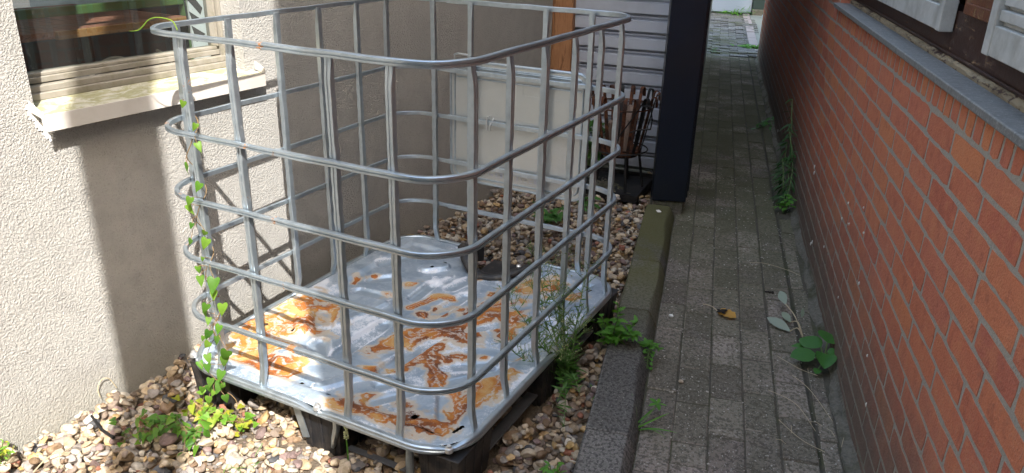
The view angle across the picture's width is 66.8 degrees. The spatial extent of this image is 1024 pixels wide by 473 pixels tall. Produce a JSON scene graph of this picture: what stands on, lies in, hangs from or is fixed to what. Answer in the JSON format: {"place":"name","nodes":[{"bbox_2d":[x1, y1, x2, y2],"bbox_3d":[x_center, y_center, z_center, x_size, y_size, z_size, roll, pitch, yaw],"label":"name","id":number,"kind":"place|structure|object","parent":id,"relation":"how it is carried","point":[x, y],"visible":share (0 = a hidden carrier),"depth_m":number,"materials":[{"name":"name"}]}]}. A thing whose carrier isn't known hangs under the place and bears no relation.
{"place":"outdoors","nodes":[
{"label":"outdoors","id":0,"kind":"place"},
{"bbox_2d":[12,0,29,8],"bbox_3d":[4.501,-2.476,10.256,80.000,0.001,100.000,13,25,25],"label":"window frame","id":1,"kind":"structure","parent":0,"point":[21,3],"depth_m":12.61,"materials":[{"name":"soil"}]},
{"bbox_2d":[0,0,552,452],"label":"plaster house","id":2,"kind":"structure","parent":1,"relation":"on","point":[98,274],"depth_m":2.46,"materials":[{"name":"paint"}]},
{"bbox_2d":[14,4,190,63],"bbox_3d":[-1.834,-0.271,2.963,0.728,1.061,1.060,13,25,25],"label":"work table","id":3,"kind":"object","parent":2,"relation":"in","point":[80,29],"visible":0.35,"depth_m":2.85,"materials":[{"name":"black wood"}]},
{"bbox_2d":[14,0,193,58],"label":"green frame","id":4,"kind":"object","parent":2,"relation":"on","point":[33,13],"visible":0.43,"depth_m":2.74,"materials":[{"name":"green wood"}]},
{"bbox_2d":[58,49,171,80],"bbox_3d":[-1.398,-0.169,2.821,0.320,1.002,0.401,13,25,25],"label":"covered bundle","id":5,"kind":"object","parent":2,"relation":"in","point":[116,57],"visible":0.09,"depth_m":2.55,"materials":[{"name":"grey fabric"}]},
{"bbox_2d":[27,0,225,101],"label":"window frame","id":6,"kind":"structure","parent":2,"relation":"in","point":[216,59],"depth_m":2.31,"materials":[{"name":"beige wood"}]},
{"bbox_2d":[183,0,208,58],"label":"printed board","id":7,"kind":"object","parent":2,"relation":"attached to","point":[197,7],"visible":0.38,"depth_m":2.98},
{"bbox_2d":[586,308,655,453],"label":"kerb","id":8,"kind":"structure","parent":1,"relation":"on","point":[616,404],"depth_m":2.46,"materials":[{"name":"concrete"}]},
{"bbox_2d":[590,302,642,345],"bbox_3d":[0.320,0.299,2.720,0.137,0.154,0.297,-15,27,-35],"label":"sow thistle","id":9,"kind":"object","parent":8,"relation":"on","point":[617,337],"visible":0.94,"depth_m":2.66,"materials":[{"name":"green plant"}]},
{"bbox_2d":[637,338,663,369],"bbox_3d":[0.465,0.403,2.665,0.093,0.093,0.104,13,25,25],"label":"bittercress","id":10,"kind":"object","parent":8,"relation":"on","point":[645,342],"visible":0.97,"depth_m":2.66,"materials":[{"name":"green plant"}]},
{"bbox_2d":[632,395,675,436],"bbox_3d":[0.412,0.550,2.331,0.179,0.070,0.171,13,25,25],"label":"grass tuft","id":11,"kind":"object","parent":8,"relation":"on","point":[657,403],"visible":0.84,"depth_m":2.34,"materials":[{"name":"green plant"}]},
{"bbox_2d":[618,259,664,325],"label":"kerb","id":12,"kind":"structure","parent":1,"relation":"on","point":[643,287],"depth_m":3.11,"materials":[{"name":"concrete"}]},
{"bbox_2d":[742,14,757,52],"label":"yard kerb","id":13,"kind":"structure","parent":1,"relation":"on","point":[751,37],"depth_m":10.80,"materials":[{"name":"concrete"}]},
{"bbox_2d":[757,0,1023,472],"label":"brick house","id":14,"kind":"structure","parent":1,"relation":"on","point":[908,125],"depth_m":1.93,"materials":[{"name":"brick"}]},
{"bbox_2d":[850,0,1023,112],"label":"window frame","id":15,"kind":"structure","parent":14,"relation":"in","point":[960,49],"depth_m":1.86,"materials":[{"name":"brown paint"}]},
{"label":"yard wall","id":16,"kind":"object","parent":1,"relation":"on","visible":0},
{"bbox_2d":[711,0,752,13],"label":"garage door","id":17,"kind":"structure","parent":16,"relation":"attached to","point":[729,6],"depth_m":13.20,"materials":[{"name":"white metal"}]},
{"bbox_2d":[751,0,764,15],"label":"side door","id":18,"kind":"structure","parent":16,"relation":"attached to","point":[758,7],"depth_m":13.05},
{"bbox_2d":[0,171,652,472],"bbox_3d":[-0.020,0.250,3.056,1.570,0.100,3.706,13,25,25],"label":"gravel","id":19,"kind":"structure","parent":0,"point":[95,454],"depth_m":2.26,"materials":[{"name":"beige gravel"}]},
{"bbox_2d":[0,439,14,465],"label":"stonecrop","id":20,"kind":"object","parent":19,"relation":"on","point":[3,452],"visible":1,"depth_m":2.07,"materials":[{"name":"green plant"}]},
{"bbox_2d":[33,452,59,472],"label":"dry stalk","id":21,"kind":"object","parent":19,"relation":"on","point":[47,458],"visible":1,"depth_m":2.05,"materials":[{"name":"plant"}]},
{"bbox_2d":[90,415,114,438],"bbox_3d":[-1.167,0.545,2.211,0.136,0.026,0.010,18,28,35],"label":"black stick","id":22,"kind":"object","parent":19,"relation":"on","point":[108,434],"visible":1,"depth_m":2.21,"materials":[{"name":"wood"}]},
{"bbox_2d":[97,378,116,397],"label":"dry stalk","id":23,"kind":"object","parent":19,"relation":"on","point":[99,383],"visible":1,"depth_m":2.34,"materials":[{"name":"plant"}]},
{"bbox_2d":[108,408,211,456],"bbox_3d":[-0.990,0.545,2.171,0.302,0.110,0.160,13,25,25],"label":"creeping bindweed","id":24,"kind":"object","parent":19,"relation":"on","point":[173,424],"visible":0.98,"depth_m":2.17,"materials":[{"name":"green plant"}]},
{"bbox_2d":[171,389,259,436],"bbox_3d":[-0.863,0.532,2.285,0.311,0.104,0.125,19,28,36],"label":"creeping bindweed","id":25,"kind":"object","parent":19,"relation":"on","point":[205,411],"visible":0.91,"depth_m":2.26,"materials":[{"name":"green plant"}]},
{"bbox_2d":[221,443,262,472],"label":"dry stalk","id":26,"kind":"object","parent":19,"relation":"on","point":[244,467],"visible":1,"depth_m":2.04,"materials":[{"name":"beige plant"}]},
{"bbox_2d":[343,427,348,460],"bbox_3d":[-0.445,0.558,2.091,0.014,0.133,0.015,13,25,25],"label":"flower spike","id":27,"kind":"object","parent":19,"relation":"on","point":[346,433],"visible":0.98,"depth_m":2.08,"materials":[{"name":"green plant"}]},
{"bbox_2d":[150,0,630,472],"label":"container cage","id":28,"kind":"object","parent":19,"relation":"on","point":[386,341],"visible":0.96,"depth_m":2.33,"materials":[{"name":"metal"}]},
{"bbox_2d":[129,17,177,31],"bbox_3d":[-0.906,-0.533,1.960,0.159,0.043,0.004,10,24,19],"label":"vine tendril","id":29,"kind":"object","parent":28,"relation":"hanging from","point":[155,17],"visible":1,"depth_m":1.95,"materials":[{"name":"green plant"}]},
{"bbox_2d":[180,99,237,405],"bbox_3d":[-0.827,0.085,2.125,0.151,0.933,0.085,13,25,25],"label":"bindweed vine","id":30,"kind":"object","parent":28,"relation":"attached to","point":[212,282],"visible":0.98,"depth_m":2.15,"materials":[{"name":"green plant"}]},
{"bbox_2d":[523,199,563,228],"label":"dandelion","id":31,"kind":"object","parent":19,"relation":"on","point":[554,217],"visible":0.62,"depth_m":3.85,"materials":[{"name":"green plant"}]},
{"bbox_2d":[490,241,604,426],"bbox_3d":[0.107,0.257,2.366,0.327,0.466,0.444,13,25,25],"label":"fleabane","id":32,"kind":"object","parent":19,"relation":"on","point":[565,364],"visible":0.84,"depth_m":2.41,"materials":[{"name":"green plant"}]},
{"bbox_2d":[539,461,565,472],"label":"sprout","id":33,"kind":"object","parent":19,"relation":"on","point":[545,468],"visible":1,"depth_m":2.10,"materials":[{"name":"green plant"}]},
{"bbox_2d":[577,196,600,210],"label":"dandelion","id":34,"kind":"object","parent":19,"relation":"on","point":[595,205],"visible":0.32,"depth_m":3.97,"materials":[{"name":"green plant"}]},
{"bbox_2d":[587,119,604,165],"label":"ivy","id":35,"kind":"object","parent":19,"relation":"on","point":[590,145],"visible":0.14,"depth_m":4.61,"materials":[{"name":"green plant"}]},
{"bbox_2d":[573,429,634,472],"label":"kerb","id":36,"kind":"structure","parent":19,"relation":"on","point":[603,452],"depth_m":2.14,"materials":[{"name":"concrete"}]},
{"bbox_2d":[585,165,652,202],"bbox_3d":[0.503,-0.303,4.375,0.511,0.038,0.469,11,24,21],"label":"fire tray","id":37,"kind":"object","parent":19,"relation":"on","point":[635,190],"visible":0.45,"depth_m":4.37,"materials":[{"name":"black metal"}]},
{"bbox_2d":[591,84,660,192],"bbox_3d":[0.595,-0.532,4.255,0.413,0.528,0.413,13,25,25],"label":"fire basket","id":38,"kind":"object","parent":37,"relation":"on","point":[633,150],"visible":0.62,"depth_m":4.18,"materials":[{"name":"black metal"}]},
{"bbox_2d":[604,104,636,151],"bbox_3d":[0.582,-0.592,4.202,0.180,0.252,0.100,13,25,25],"label":"firewood","id":39,"kind":"object","parent":38,"relation":"in","point":[628,119],"visible":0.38,"depth_m":4.16,"materials":[{"name":"brown wood"}]},
{"bbox_2d":[618,103,652,137],"bbox_3d":[0.645,-0.599,4.046,0.178,0.198,0.019,10,24,20],"label":"iron poker","id":40,"kind":"object","parent":38,"relation":"hanging from","point":[641,105],"visible":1,"depth_m":4.03,"materials":[{"name":"black metal"}]},
{"bbox_2d":[550,0,712,214],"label":"shed","id":41,"kind":"structure","parent":19,"relation":"on","point":[665,48],"depth_m":4.30,"materials":[{"name":"grey metal"}]},
{"bbox_2d":[632,204,674,274],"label":"kerb","id":42,"kind":"structure","parent":19,"relation":"on","point":[653,239],"depth_m":3.63,"materials":[{"name":"concrete"}]},
{"bbox_2d":[706,13,758,57],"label":"yard paving","id":43,"kind":"structure","parent":0,"point":[726,31],"depth_m":10.61,"materials":[{"name":"grey stone"}]},
{"bbox_2d":[723,9,750,15],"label":"grass","id":44,"kind":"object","parent":43,"relation":"on","point":[736,13],"depth_m":13.04,"materials":[{"name":"green plant"}]},
{"bbox_2d":[730,44,758,48],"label":"lane weed","id":45,"kind":"object","parent":43,"relation":"on","point":[747,46],"visible":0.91,"depth_m":9.54,"materials":[{"name":"green plant"}]},
{"bbox_2d":[632,54,844,472],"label":"path","id":46,"kind":"structure","parent":0,"point":[653,449],"depth_m":2.96,"materials":[{"name":"concrete"}]},
{"bbox_2d":[704,304,735,317],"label":"fallen leaf","id":47,"kind":"object","parent":46,"relation":"on","point":[729,313],"visible":1,"depth_m":3.01,"materials":[{"name":"plant"}]},
{"bbox_2d":[648,173,838,472],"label":"grit","id":48,"kind":"object","parent":46,"relation":"on","point":[735,334],"visible":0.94,"depth_m":2.80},
{"bbox_2d":[751,116,773,129],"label":"moss tuft","id":49,"kind":"object","parent":46,"relation":"on","point":[765,123],"visible":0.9,"depth_m":5.87,"materials":[{"name":"green plant"}]},
{"bbox_2d":[768,99,797,206],"bbox_3d":[1.549,-0.465,4.370,0.165,0.517,0.615,9,23,17],"label":"willowherb","id":50,"kind":"object","parent":46,"relation":"on","point":[781,172],"visible":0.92,"depth_m":4.30,"materials":[{"name":"green plant"}]},
{"bbox_2d":[774,193,796,212],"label":"seedling","id":51,"kind":"object","parent":46,"relation":"on","point":[783,204],"visible":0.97,"depth_m":4.11,"materials":[{"name":"green plant"}]},
{"bbox_2d":[767,291,804,336],"bbox_3d":[1.030,0.285,2.971,0.108,0.096,0.278,0,22,-3],"label":"wilted weed","id":52,"kind":"object","parent":46,"relation":"on","point":[778,322],"visible":0.91,"depth_m":2.95,"materials":[{"name":"plant"}]},
{"bbox_2d":[769,390,814,429],"bbox_3d":[0.889,0.540,2.434,0.038,0.007,0.236,-6,23,-17],"label":"dry grass stalk","id":53,"kind":"object","parent":46,"relation":"on","point":[796,404],"visible":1,"depth_m":2.45,"materials":[{"name":"plant"}]},
{"bbox_2d":[779,420,824,451],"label":"dry grass stalk","id":54,"kind":"object","parent":46,"relation":"on","point":[801,439],"visible":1,"depth_m":2.29,"materials":[{"name":"plant"}]},
{"bbox_2d":[755,57,861,472],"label":"path edge","id":55,"kind":"object","parent":46,"relation":"on","point":[849,458],"visible":0.77,"depth_m":2.96,"materials":[{"name":"grey concrete"}]},
{"bbox_2d":[792,375,831,419],"bbox_3d":[0.965,0.513,2.484,0.017,0.002,0.260,-2,23,-8],"label":"dry grass stalk","id":56,"kind":"object","parent":46,"relation":"on","point":[814,395],"visible":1,"depth_m":2.49,"materials":[{"name":"plant"}]},
{"bbox_2d":[790,330,836,373],"bbox_3d":[1.052,0.396,2.704,0.162,0.095,0.218,13,25,25],"label":"plantain","id":57,"kind":"object","parent":46,"relation":"on","point":[801,353],"visible":0.98,"depth_m":2.69,"materials":[{"name":"green plant"}]},
{"bbox_2d":[750,15,762,44],"bbox_3d":[5.810,-2.606,10.460,4.900,0.001,4.650,7,23,13],"label":"yard concrete","id":58,"kind":"object","parent":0,"point":[758,21],"visible":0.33,"depth_m":12.00,"materials":[{"name":"grey concrete"}]}
]}

